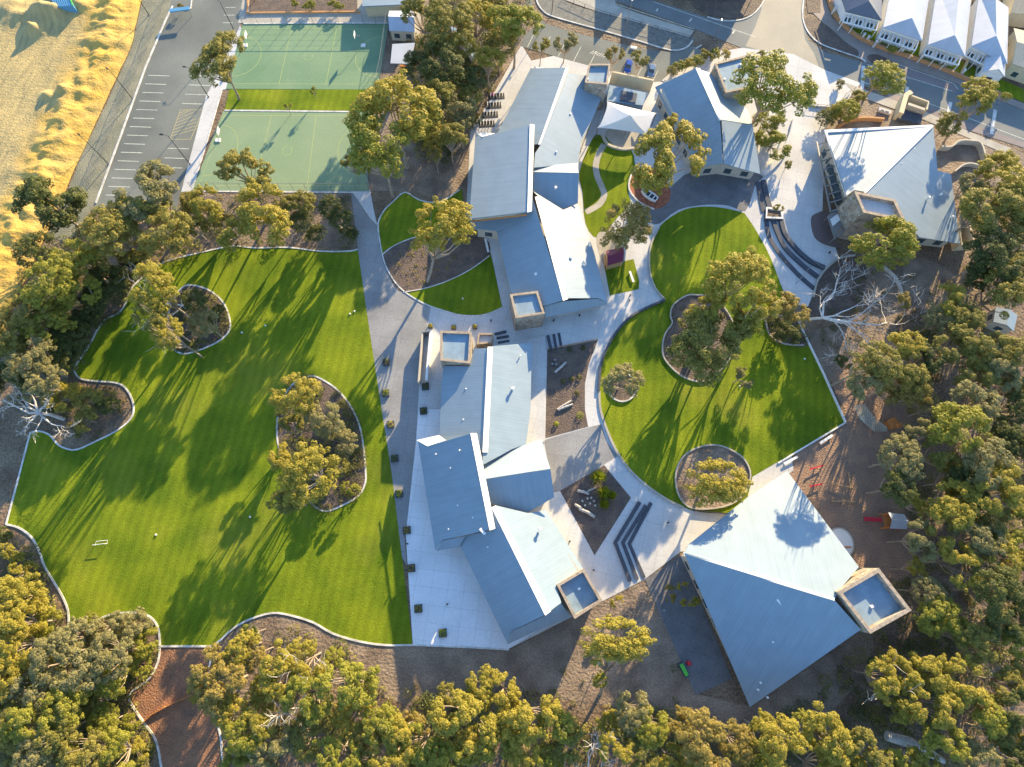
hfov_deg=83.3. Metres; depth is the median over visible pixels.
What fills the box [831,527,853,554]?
round sandpit
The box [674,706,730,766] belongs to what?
gum tree
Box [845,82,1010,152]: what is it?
roadside path
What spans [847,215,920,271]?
gum tree
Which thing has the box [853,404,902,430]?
climbing net
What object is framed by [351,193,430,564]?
promenade
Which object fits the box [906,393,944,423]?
gum tree
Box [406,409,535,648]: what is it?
terrace
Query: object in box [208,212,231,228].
gum tree
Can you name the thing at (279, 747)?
gum tree
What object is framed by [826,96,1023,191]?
dry garden ground
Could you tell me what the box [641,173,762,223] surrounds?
dark courtyard paving
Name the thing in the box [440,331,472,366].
stone tower
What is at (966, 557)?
gum tree
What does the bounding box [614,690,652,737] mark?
gum tree
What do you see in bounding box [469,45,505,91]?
gum tree
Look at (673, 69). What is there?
shrub
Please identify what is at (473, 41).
gum tree
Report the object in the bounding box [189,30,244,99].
gum tree
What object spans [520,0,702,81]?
slip lane
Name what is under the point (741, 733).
gum tree
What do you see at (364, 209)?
kerb
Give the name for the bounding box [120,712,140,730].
gum tree
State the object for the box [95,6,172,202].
kerb
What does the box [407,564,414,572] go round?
planter
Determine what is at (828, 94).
plaza slab
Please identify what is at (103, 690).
gum tree
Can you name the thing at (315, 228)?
gum tree
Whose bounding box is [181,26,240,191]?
shared path
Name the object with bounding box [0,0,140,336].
sand terrain
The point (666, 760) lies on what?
gum tree
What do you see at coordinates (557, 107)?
school wing
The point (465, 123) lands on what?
gum tree
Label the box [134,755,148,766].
gum tree
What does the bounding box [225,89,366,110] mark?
court grass strip
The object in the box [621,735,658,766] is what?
gum tree
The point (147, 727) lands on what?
kerb
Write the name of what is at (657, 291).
retaining wall
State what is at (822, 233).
maroon forecourt
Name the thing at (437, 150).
gum tree
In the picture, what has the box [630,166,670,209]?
play pit
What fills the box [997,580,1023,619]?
gum tree
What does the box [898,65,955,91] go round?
parking lane
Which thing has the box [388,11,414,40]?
toilet block
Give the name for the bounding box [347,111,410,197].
gum tree
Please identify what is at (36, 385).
gum tree
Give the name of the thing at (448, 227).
gum tree
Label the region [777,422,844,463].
kerb
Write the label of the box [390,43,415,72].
sports shelter
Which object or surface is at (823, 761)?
gum tree
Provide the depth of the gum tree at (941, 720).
97.90 m
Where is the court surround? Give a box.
[238,0,420,37]
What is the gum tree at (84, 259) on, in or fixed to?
on the ground at (12, 438)
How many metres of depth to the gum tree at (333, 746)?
94.80 m
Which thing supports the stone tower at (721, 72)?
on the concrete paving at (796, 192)
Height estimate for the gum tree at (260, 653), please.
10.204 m
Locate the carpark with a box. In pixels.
[93,0,241,220]
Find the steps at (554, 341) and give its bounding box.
[547,333,562,349]
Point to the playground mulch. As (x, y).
(851, 446)
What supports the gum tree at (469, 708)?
on the ground at (12, 438)
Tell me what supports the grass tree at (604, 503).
on the planting bed at (596, 529)
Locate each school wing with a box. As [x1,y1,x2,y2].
[417,433,494,550]
[440,343,553,511]
[460,505,582,643]
[470,124,533,229]
[470,186,606,318]
[498,66,600,209]
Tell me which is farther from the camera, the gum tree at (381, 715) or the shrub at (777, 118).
the shrub at (777, 118)
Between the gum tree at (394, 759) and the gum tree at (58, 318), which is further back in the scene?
the gum tree at (58, 318)
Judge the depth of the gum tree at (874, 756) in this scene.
96.77 m
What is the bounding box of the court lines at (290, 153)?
[200,115,362,185]
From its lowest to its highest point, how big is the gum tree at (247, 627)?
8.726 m
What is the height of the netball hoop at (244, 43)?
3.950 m
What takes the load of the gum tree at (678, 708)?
on the dirt clearing
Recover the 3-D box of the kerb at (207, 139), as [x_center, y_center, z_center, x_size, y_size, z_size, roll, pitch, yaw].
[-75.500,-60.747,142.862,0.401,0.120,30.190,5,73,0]
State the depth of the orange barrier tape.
105.30 m
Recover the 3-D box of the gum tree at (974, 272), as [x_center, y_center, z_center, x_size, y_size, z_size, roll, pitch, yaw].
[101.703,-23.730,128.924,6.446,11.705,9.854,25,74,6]
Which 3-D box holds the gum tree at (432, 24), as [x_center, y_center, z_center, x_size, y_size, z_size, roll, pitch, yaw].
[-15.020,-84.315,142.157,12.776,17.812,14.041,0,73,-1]
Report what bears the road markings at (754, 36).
on the road
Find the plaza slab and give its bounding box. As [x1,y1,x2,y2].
[807,77,850,107]
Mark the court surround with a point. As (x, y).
(293, 18)
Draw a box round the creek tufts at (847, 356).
[275,262,941,704]
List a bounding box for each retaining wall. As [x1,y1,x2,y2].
[597,299,664,390]
[598,391,683,507]
[601,134,633,150]
[648,227,664,298]
[662,61,694,82]
[760,119,797,176]
[812,254,855,296]
[884,266,903,294]
[938,139,987,164]
[951,162,980,173]
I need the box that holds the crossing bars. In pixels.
[860,65,996,133]
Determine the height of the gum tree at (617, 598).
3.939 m
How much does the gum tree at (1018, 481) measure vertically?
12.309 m
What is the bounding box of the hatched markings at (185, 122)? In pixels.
[170,110,200,138]
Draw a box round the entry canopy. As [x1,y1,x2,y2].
[821,208,844,243]
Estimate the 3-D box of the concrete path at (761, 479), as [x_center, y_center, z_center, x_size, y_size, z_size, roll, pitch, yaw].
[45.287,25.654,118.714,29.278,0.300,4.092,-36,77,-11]
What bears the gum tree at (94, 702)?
on the ground at (12, 438)
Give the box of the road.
[615,0,1023,141]
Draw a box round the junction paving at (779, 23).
[746,0,818,66]
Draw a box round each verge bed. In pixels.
[691,0,761,18]
[804,17,858,57]
[806,0,819,12]
[867,54,895,64]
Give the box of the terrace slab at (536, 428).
[493,336,544,443]
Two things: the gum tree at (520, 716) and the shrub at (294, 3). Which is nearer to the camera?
the gum tree at (520, 716)
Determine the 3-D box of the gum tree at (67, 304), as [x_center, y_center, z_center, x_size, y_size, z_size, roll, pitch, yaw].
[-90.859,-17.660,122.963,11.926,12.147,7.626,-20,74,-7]
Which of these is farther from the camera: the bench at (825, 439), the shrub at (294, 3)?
the shrub at (294, 3)
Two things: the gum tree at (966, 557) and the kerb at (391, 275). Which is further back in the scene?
the kerb at (391, 275)
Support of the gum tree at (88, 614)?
on the ground at (12, 438)
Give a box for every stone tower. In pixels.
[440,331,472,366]
[477,333,493,347]
[510,291,544,330]
[556,569,601,618]
[584,64,610,109]
[711,55,759,105]
[834,568,911,633]
[836,191,903,244]
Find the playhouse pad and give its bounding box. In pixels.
[596,232,623,264]
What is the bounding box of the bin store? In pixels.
[951,222,973,250]
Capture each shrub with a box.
[206,303,225,321]
[290,0,298,6]
[301,2,310,10]
[307,0,315,9]
[327,0,337,6]
[334,1,344,10]
[666,65,677,75]
[672,60,687,71]
[681,57,696,68]
[692,54,705,65]
[700,48,714,61]
[711,47,720,58]
[721,49,730,59]
[752,110,787,131]
[756,50,766,58]
[770,317,800,344]
[772,204,783,211]
[784,160,792,169]
[815,109,835,126]
[826,103,844,122]
[831,98,861,122]
[836,79,844,89]
[850,89,868,106]
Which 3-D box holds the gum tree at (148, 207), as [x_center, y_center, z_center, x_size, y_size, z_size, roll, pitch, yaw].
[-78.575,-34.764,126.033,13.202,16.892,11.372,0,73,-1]
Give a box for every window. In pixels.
[723,168,731,173]
[739,171,748,176]
[932,241,942,244]
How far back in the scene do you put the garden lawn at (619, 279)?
133.62 m
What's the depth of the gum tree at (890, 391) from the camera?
117.66 m
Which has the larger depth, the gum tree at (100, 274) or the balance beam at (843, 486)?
the gum tree at (100, 274)
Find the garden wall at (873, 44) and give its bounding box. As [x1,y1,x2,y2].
[827,0,1000,95]
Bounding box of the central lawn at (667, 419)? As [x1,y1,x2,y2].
[600,207,843,512]
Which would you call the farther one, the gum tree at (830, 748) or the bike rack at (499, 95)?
the bike rack at (499, 95)
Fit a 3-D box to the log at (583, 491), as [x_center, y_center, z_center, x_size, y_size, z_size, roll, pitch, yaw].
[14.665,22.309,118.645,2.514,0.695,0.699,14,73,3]
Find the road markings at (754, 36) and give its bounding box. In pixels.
[527,2,1022,138]
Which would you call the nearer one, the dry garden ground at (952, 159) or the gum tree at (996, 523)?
the gum tree at (996, 523)
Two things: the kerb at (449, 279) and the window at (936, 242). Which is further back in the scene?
the window at (936, 242)
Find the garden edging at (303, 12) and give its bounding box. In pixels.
[246,0,359,13]
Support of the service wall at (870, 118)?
on the dry garden ground at (952, 159)
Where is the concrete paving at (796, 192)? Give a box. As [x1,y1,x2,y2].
[416,46,859,646]
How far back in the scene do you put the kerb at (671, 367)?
129.46 m
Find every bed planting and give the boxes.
[60,291,843,491]
[76,287,851,494]
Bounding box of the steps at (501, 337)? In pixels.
[494,330,509,343]
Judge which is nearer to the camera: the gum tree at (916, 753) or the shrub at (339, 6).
the gum tree at (916, 753)
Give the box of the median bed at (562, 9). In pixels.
[537,0,693,49]
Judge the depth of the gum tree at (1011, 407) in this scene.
115.15 m
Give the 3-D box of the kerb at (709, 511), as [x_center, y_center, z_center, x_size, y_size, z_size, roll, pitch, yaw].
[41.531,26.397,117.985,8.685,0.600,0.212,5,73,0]
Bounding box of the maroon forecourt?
[811,211,842,247]
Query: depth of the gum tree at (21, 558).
109.86 m
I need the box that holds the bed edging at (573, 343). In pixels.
[547,339,597,349]
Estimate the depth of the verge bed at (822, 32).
156.34 m
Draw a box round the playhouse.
[604,247,623,269]
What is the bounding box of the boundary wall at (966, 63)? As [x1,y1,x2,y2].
[960,0,975,72]
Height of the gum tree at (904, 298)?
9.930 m
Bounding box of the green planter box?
[677,661,689,677]
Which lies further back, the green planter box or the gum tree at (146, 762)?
the green planter box
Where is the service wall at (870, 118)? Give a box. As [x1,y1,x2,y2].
[837,116,884,127]
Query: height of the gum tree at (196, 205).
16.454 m
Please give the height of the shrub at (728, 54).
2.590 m
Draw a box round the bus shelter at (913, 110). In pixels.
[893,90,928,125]
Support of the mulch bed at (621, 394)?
on the central lawn at (667, 419)
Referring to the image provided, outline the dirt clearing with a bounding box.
[260,578,874,725]
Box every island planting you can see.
[42,297,810,497]
[59,295,805,513]
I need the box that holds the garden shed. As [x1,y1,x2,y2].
[984,307,1017,333]
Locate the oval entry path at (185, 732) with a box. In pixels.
[131,647,220,766]
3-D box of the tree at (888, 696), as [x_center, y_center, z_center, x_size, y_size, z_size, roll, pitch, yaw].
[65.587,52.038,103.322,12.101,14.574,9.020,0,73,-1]
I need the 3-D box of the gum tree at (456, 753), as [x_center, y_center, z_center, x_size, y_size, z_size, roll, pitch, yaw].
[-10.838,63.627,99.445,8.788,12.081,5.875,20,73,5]
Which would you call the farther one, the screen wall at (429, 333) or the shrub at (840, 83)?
the shrub at (840, 83)
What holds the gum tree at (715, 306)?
on the ground at (12, 438)
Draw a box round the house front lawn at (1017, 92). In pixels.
[849,26,1023,101]
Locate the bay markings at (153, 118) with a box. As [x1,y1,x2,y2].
[109,7,234,195]
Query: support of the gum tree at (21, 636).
on the ground at (12, 438)
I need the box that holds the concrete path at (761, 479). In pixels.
[678,463,785,551]
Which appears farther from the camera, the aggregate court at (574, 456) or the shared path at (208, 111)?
the shared path at (208, 111)
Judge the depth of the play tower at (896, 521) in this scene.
115.64 m
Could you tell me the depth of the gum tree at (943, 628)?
103.75 m
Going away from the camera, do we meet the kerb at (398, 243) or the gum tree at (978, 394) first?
the gum tree at (978, 394)
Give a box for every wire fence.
[79,1,164,190]
[187,182,368,190]
[238,14,388,23]
[375,15,388,81]
[570,0,694,38]
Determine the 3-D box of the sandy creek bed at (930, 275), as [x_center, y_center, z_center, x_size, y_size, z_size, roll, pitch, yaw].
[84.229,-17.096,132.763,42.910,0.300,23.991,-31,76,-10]
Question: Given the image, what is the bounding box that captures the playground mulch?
[789,358,924,578]
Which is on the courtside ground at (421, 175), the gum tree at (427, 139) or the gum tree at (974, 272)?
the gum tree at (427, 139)
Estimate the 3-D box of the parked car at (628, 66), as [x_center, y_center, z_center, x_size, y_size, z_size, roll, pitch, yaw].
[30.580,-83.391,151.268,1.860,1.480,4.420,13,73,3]
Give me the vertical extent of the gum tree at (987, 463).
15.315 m
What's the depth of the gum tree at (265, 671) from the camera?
97.47 m
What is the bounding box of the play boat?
[641,190,658,201]
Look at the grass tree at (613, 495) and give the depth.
117.40 m
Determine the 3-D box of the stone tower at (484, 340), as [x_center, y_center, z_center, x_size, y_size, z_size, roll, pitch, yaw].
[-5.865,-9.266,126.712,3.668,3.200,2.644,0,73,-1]
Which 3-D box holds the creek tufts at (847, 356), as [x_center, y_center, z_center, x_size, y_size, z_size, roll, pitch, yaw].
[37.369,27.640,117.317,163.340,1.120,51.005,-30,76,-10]
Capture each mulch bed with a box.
[168,286,228,352]
[278,377,364,509]
[383,231,489,291]
[610,375,633,400]
[663,295,731,380]
[676,446,749,507]
[764,313,807,346]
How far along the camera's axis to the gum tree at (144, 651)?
104.97 m
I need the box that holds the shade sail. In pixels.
[595,101,655,137]
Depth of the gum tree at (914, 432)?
113.67 m
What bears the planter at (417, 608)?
on the concrete paving at (796, 192)
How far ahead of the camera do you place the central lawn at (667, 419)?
126.07 m
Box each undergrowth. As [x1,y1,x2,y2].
[0,0,1023,766]
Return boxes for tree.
[0,294,55,330]
[0,318,27,358]
[0,361,37,393]
[0,383,80,442]
[0,526,13,540]
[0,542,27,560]
[0,572,49,619]
[0,599,56,657]
[0,622,50,670]
[0,652,30,691]
[0,673,35,722]
[0,702,36,766]
[0,702,56,744]
[0,742,31,766]
[2,336,67,383]
[3,325,41,359]
[6,670,66,710]
[7,562,32,577]
[7,653,61,693]
[9,551,29,568]
[9,581,51,641]
[11,175,88,233]
[11,230,58,270]
[11,725,80,766]
[17,256,92,310]
[19,308,77,343]
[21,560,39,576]
[22,364,67,402]
[24,605,62,640]
[28,627,91,686]
[32,705,84,762]
[33,578,46,591]
[34,334,85,378]
[38,674,92,730]
[39,380,87,412]
[43,615,94,663]
[43,746,79,766]
[44,313,92,356]
[46,237,111,283]
[46,274,104,313]
[49,646,108,696]
[55,729,106,766]
[61,311,106,340]
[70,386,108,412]
[71,280,122,322]
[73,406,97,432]
[77,689,111,721]
[78,242,113,270]
[80,202,146,260]
[80,610,127,649]
[81,610,98,623]
[82,629,136,684]
[85,699,128,743]
[88,249,131,292]
[93,663,129,700]
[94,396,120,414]
[94,726,135,766]
[104,606,153,648]
[107,189,173,236]
[110,158,179,222]
[116,237,155,270]
[117,260,145,281]
[119,735,148,766]
[120,626,158,665]
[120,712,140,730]
[121,263,189,350]
[124,259,189,317]
[127,651,152,679]
[130,294,190,341]
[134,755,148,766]
[136,206,197,257]
[144,314,202,357]
[174,207,210,242]
[179,191,204,215]
[180,288,208,310]
[186,309,222,337]
[186,642,224,695]
[186,682,203,704]
[188,183,224,224]
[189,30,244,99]
[196,659,248,719]
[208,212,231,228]
[210,691,251,731]
[213,146,274,188]
[216,216,249,252]
[217,628,261,666]
[217,751,253,766]
[222,716,263,756]
[235,177,292,245]
[238,705,277,754]
[242,623,265,640]
[245,635,273,673]
[247,674,283,713]
[247,720,296,766]
[258,638,296,703]
[260,649,341,728]
[265,483,310,514]
[266,441,293,477]
[267,372,323,415]
[271,194,303,224]
[274,405,304,431]
[275,440,339,508]
[279,674,333,727]
[282,102,291,113]
[284,636,328,683]
[286,712,323,765]
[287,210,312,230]
[291,189,315,223]
[303,400,345,438]
[305,222,326,242]
[309,658,380,710]
[310,86,316,97]
[311,735,360,766]
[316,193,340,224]
[319,646,345,672]
[325,427,358,455]
[326,454,349,480]
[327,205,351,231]
[329,694,377,733]
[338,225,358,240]
[339,154,359,182]
[341,481,360,494]
[342,68,443,168]
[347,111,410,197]
[347,720,384,756]
[349,743,373,766]
[361,701,401,750]
[367,747,409,766]
[376,709,422,763]
[399,0,444,42]
[399,722,447,766]
[402,50,435,85]
[403,710,430,736]
[407,195,476,282]
[409,85,437,112]
[411,110,446,154]
[415,38,464,100]
[417,33,439,61]
[417,70,454,122]
[423,0,475,48]
[423,738,469,766]
[426,144,442,173]
[426,688,496,755]
[430,122,468,164]
[436,681,456,707]
[438,93,477,121]
[446,28,475,77]
[449,112,474,148]
[453,0,493,47]
[454,722,495,766]
[455,65,487,94]
[457,81,482,116]
[465,664,494,712]
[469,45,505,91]
[473,709,512,763]
[479,0,508,38]
[482,26,518,74]
[486,3,544,68]
[486,668,522,715]
[497,694,561,751]
[502,720,540,766]
[525,740,564,766]
[532,37,550,64]
[535,703,579,744]
[552,720,585,764]
[553,32,578,62]
[565,729,617,766]
[577,614,656,695]
[589,468,607,485]
[592,670,608,688]
[595,485,611,499]
[595,709,621,733]
[597,731,633,765]
[599,198,653,249]
[599,499,609,509]
[600,362,645,398]
[604,45,625,73]
[608,491,616,499]
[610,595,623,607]
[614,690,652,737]
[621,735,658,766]
[630,49,650,74]
[630,119,711,195]
[634,706,669,750]
[658,743,688,766]
[662,710,695,741]
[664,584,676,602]
[665,112,686,140]
[666,304,742,387]
[674,705,693,720]
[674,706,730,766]
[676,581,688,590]
[679,596,700,606]
[682,457,753,507]
[683,750,716,766]
[685,293,742,330]
[700,245,776,309]
[701,309,752,347]
[718,718,758,766]
[718,741,748,766]
[730,48,818,123]
[733,366,753,388]
[738,291,783,334]
[743,708,776,751]
[747,749,777,766]
[754,129,791,160]
[757,712,812,766]
[769,290,810,329]
[787,708,826,746]
[792,743,834,766]
[799,250,926,370]
[801,701,853,766]
[830,340,903,386]
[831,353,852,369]
[834,746,868,766]
[844,726,893,766]
[846,373,884,400]
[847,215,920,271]
[850,654,900,706]
[861,60,906,94]
[861,747,908,766]
[864,651,922,702]
[865,465,918,508]
[866,371,901,405]
[866,675,914,725]
[868,431,925,484]
[873,646,925,682]
[879,330,929,357]
[880,291,911,315]
[885,45,896,57]
[886,516,938,563]
[889,377,933,407]
[889,555,928,578]
[891,350,931,392]
[891,418,936,441]
[892,492,928,516]
[893,653,955,697]
[894,745,942,766]
[895,687,963,729]
[897,574,947,607]
[903,342,945,372]
[905,722,972,762]
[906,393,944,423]
[910,592,962,636]
[913,478,983,536]
[915,401,992,452]
[918,303,955,335]
[919,283,967,321]
[921,432,963,473]
[922,318,978,364]
[922,462,965,497]
[922,535,984,592]
[929,652,994,720]
[930,300,986,344]
[930,465,990,507]
[932,614,974,646]
[934,111,961,138]
[937,622,1000,664]
[938,523,1010,558]
[939,434,1018,491]
[943,75,999,142]
[943,330,1009,370]
[943,360,1002,391]
[947,561,1023,623]
[949,379,1002,417]
[950,225,1022,282]
[953,735,1002,766]
[954,172,991,200]
[955,181,1023,236]
[956,251,994,292]
[964,687,1011,741]
[965,722,1023,758]
[970,149,1022,188]
[970,611,1023,647]
[971,461,1023,516]
[972,264,1023,319]
[973,336,1023,371]
[973,658,1023,707]
[974,342,1022,393]
[974,503,1019,544]
[975,246,1023,295]
[975,688,1023,741]
[978,533,1023,586]
[980,487,1023,525]
[981,737,1023,766]
[983,388,1023,424]
[984,376,1023,402]
[984,412,1023,455]
[989,165,1023,218]
[993,445,1023,485]
[995,212,1023,244]
[995,426,1023,460]
[997,91,1012,104]
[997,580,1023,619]
[999,627,1023,660]
[1005,528,1023,572]
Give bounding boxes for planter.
[382,358,389,365]
[382,389,388,396]
[387,420,394,427]
[391,454,398,462]
[395,490,402,497]
[403,526,410,534]
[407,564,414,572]
[414,604,422,612]
[419,407,426,414]
[422,383,428,390]
[438,628,446,637]
[764,207,782,220]
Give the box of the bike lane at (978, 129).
[887,93,1023,147]
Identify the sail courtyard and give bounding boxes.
[605,129,643,147]
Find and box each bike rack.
[479,120,494,127]
[482,111,497,117]
[485,101,500,108]
[489,92,504,99]
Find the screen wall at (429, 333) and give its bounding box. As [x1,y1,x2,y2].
[418,330,432,384]
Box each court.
[193,111,368,190]
[226,24,388,88]
[544,424,616,491]
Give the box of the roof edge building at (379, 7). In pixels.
[362,0,412,16]
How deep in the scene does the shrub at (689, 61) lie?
150.00 m
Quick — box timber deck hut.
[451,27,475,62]
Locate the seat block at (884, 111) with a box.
[877,107,891,114]
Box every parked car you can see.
[624,59,632,73]
[647,63,655,78]
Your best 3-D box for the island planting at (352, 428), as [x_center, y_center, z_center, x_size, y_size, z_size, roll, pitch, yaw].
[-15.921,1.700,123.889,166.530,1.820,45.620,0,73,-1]
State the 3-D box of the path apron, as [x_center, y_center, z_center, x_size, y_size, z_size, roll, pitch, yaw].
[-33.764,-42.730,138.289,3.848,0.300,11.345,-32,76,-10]
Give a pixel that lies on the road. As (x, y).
(1010, 119)
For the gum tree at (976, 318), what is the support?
on the ground at (12, 438)
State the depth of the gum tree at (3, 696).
97.28 m
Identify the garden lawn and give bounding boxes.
[579,135,634,236]
[604,259,638,294]
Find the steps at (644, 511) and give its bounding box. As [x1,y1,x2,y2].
[613,501,651,581]
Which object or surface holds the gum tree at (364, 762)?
on the ground at (12, 438)
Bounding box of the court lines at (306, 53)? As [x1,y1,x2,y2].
[232,29,381,83]
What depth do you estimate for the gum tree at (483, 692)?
98.50 m
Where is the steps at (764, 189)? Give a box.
[756,180,771,211]
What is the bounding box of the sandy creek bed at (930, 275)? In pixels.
[806,251,971,381]
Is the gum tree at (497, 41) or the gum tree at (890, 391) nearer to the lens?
the gum tree at (890, 391)
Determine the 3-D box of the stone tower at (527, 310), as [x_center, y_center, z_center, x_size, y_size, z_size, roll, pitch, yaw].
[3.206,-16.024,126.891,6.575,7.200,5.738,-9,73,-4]
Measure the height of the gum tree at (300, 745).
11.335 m
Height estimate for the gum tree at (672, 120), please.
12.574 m
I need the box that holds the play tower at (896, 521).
[864,512,908,529]
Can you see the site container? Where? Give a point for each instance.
(67, 5)
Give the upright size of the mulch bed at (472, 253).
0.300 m
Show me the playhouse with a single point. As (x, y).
(613, 258)
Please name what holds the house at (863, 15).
on the ground at (12, 438)
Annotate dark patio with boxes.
[645,556,731,694]
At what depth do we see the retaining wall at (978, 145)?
145.33 m
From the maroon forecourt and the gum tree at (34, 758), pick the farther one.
the maroon forecourt
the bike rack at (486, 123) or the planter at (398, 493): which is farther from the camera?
the bike rack at (486, 123)
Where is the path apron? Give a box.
[354,189,376,223]
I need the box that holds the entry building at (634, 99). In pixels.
[604,71,653,110]
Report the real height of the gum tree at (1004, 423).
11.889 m
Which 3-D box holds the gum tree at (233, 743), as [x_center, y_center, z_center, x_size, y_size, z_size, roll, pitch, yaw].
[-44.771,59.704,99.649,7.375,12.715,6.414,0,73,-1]
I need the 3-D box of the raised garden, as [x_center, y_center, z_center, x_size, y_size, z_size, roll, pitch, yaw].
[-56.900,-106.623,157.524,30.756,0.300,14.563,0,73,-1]
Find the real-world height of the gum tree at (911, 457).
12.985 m
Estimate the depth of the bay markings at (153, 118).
143.55 m
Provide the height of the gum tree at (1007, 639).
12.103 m
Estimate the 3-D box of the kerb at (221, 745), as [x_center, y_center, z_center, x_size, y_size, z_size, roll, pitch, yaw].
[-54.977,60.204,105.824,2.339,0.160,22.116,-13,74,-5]
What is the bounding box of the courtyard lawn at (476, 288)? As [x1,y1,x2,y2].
[379,189,501,314]
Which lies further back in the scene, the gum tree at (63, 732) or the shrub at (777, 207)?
the shrub at (777, 207)
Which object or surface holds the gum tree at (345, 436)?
on the ground at (12, 438)
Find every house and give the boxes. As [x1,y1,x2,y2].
[831,0,881,38]
[875,0,928,58]
[917,0,970,70]
[957,0,1008,68]
[975,54,1005,85]
[1003,0,1023,27]
[1003,28,1023,83]
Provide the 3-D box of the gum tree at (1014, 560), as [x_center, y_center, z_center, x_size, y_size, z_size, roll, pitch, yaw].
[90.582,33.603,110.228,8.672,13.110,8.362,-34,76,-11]
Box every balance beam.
[831,483,854,488]
[831,500,854,501]
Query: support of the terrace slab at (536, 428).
on the concrete paving at (796, 192)
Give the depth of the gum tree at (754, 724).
99.69 m
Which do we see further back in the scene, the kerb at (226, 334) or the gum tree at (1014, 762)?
the kerb at (226, 334)
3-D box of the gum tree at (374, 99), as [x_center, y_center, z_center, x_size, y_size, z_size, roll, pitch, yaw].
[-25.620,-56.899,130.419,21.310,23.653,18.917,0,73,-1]
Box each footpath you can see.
[565,0,693,36]
[813,0,1023,109]
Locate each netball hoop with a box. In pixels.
[214,126,220,141]
[243,30,247,46]
[353,31,365,46]
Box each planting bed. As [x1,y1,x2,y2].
[545,340,597,437]
[560,465,630,554]
[808,256,866,315]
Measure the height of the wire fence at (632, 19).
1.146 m
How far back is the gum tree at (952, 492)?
112.67 m
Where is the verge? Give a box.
[50,0,170,240]
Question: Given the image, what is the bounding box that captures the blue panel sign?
[169,6,191,16]
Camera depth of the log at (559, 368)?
126.31 m
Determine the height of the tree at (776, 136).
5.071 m
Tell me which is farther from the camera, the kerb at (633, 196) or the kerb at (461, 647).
the kerb at (633, 196)
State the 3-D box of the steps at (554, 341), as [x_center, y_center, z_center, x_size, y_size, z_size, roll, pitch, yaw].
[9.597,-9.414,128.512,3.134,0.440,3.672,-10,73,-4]
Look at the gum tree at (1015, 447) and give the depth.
113.02 m
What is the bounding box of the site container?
[52,0,77,12]
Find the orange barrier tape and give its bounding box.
[142,695,190,722]
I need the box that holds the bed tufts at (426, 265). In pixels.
[396,235,472,284]
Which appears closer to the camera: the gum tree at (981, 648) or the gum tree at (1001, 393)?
the gum tree at (981, 648)
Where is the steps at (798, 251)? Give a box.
[764,219,825,289]
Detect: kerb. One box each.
[5,245,412,646]
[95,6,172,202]
[128,647,161,766]
[167,284,230,353]
[191,90,222,189]
[203,190,357,192]
[208,660,222,765]
[224,110,348,111]
[244,22,387,23]
[276,375,366,511]
[352,191,376,224]
[377,190,501,316]
[383,237,415,253]
[403,255,489,292]
[413,644,508,649]
[536,0,692,50]
[608,374,632,401]
[628,173,654,209]
[662,294,733,381]
[675,444,750,509]
[693,510,726,513]
[707,0,764,20]
[764,319,803,345]
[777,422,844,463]
[798,322,845,422]
[802,0,865,61]
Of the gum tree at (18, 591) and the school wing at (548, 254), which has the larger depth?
the school wing at (548, 254)
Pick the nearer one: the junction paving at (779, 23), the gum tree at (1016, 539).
the gum tree at (1016, 539)
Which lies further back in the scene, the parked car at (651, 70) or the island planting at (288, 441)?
the parked car at (651, 70)
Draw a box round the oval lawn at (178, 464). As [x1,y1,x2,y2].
[7,247,412,644]
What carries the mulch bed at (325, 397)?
on the oval lawn at (178, 464)
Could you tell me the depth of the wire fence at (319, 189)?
137.29 m
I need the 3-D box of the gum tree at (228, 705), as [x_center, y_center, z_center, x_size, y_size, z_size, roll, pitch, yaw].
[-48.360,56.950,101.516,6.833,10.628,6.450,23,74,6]
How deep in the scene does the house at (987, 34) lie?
151.80 m
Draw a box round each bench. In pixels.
[484,238,488,251]
[784,456,797,464]
[819,434,832,443]
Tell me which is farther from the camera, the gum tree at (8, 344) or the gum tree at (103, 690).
the gum tree at (8, 344)
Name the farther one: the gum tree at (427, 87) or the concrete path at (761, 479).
the gum tree at (427, 87)
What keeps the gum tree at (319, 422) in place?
on the ground at (12, 438)
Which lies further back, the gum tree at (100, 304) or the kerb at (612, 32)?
the kerb at (612, 32)
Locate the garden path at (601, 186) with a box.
[584,143,606,213]
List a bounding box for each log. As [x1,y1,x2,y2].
[554,362,566,372]
[557,400,571,409]
[558,404,572,410]
[577,489,588,494]
[579,508,594,517]
[884,731,945,763]
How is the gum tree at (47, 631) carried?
on the ground at (12, 438)
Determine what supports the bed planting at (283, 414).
on the ground at (12, 438)
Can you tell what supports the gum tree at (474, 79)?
on the top garden ground at (505, 67)
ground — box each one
[0,0,1023,766]
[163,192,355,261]
[369,58,472,208]
[413,0,527,125]
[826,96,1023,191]
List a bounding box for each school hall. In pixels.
[655,68,759,178]
[681,471,860,706]
[816,125,959,246]
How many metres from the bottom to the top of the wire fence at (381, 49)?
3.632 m
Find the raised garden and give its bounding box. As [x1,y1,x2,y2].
[250,0,357,11]
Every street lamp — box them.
[77,133,108,164]
[105,67,132,99]
[159,134,190,164]

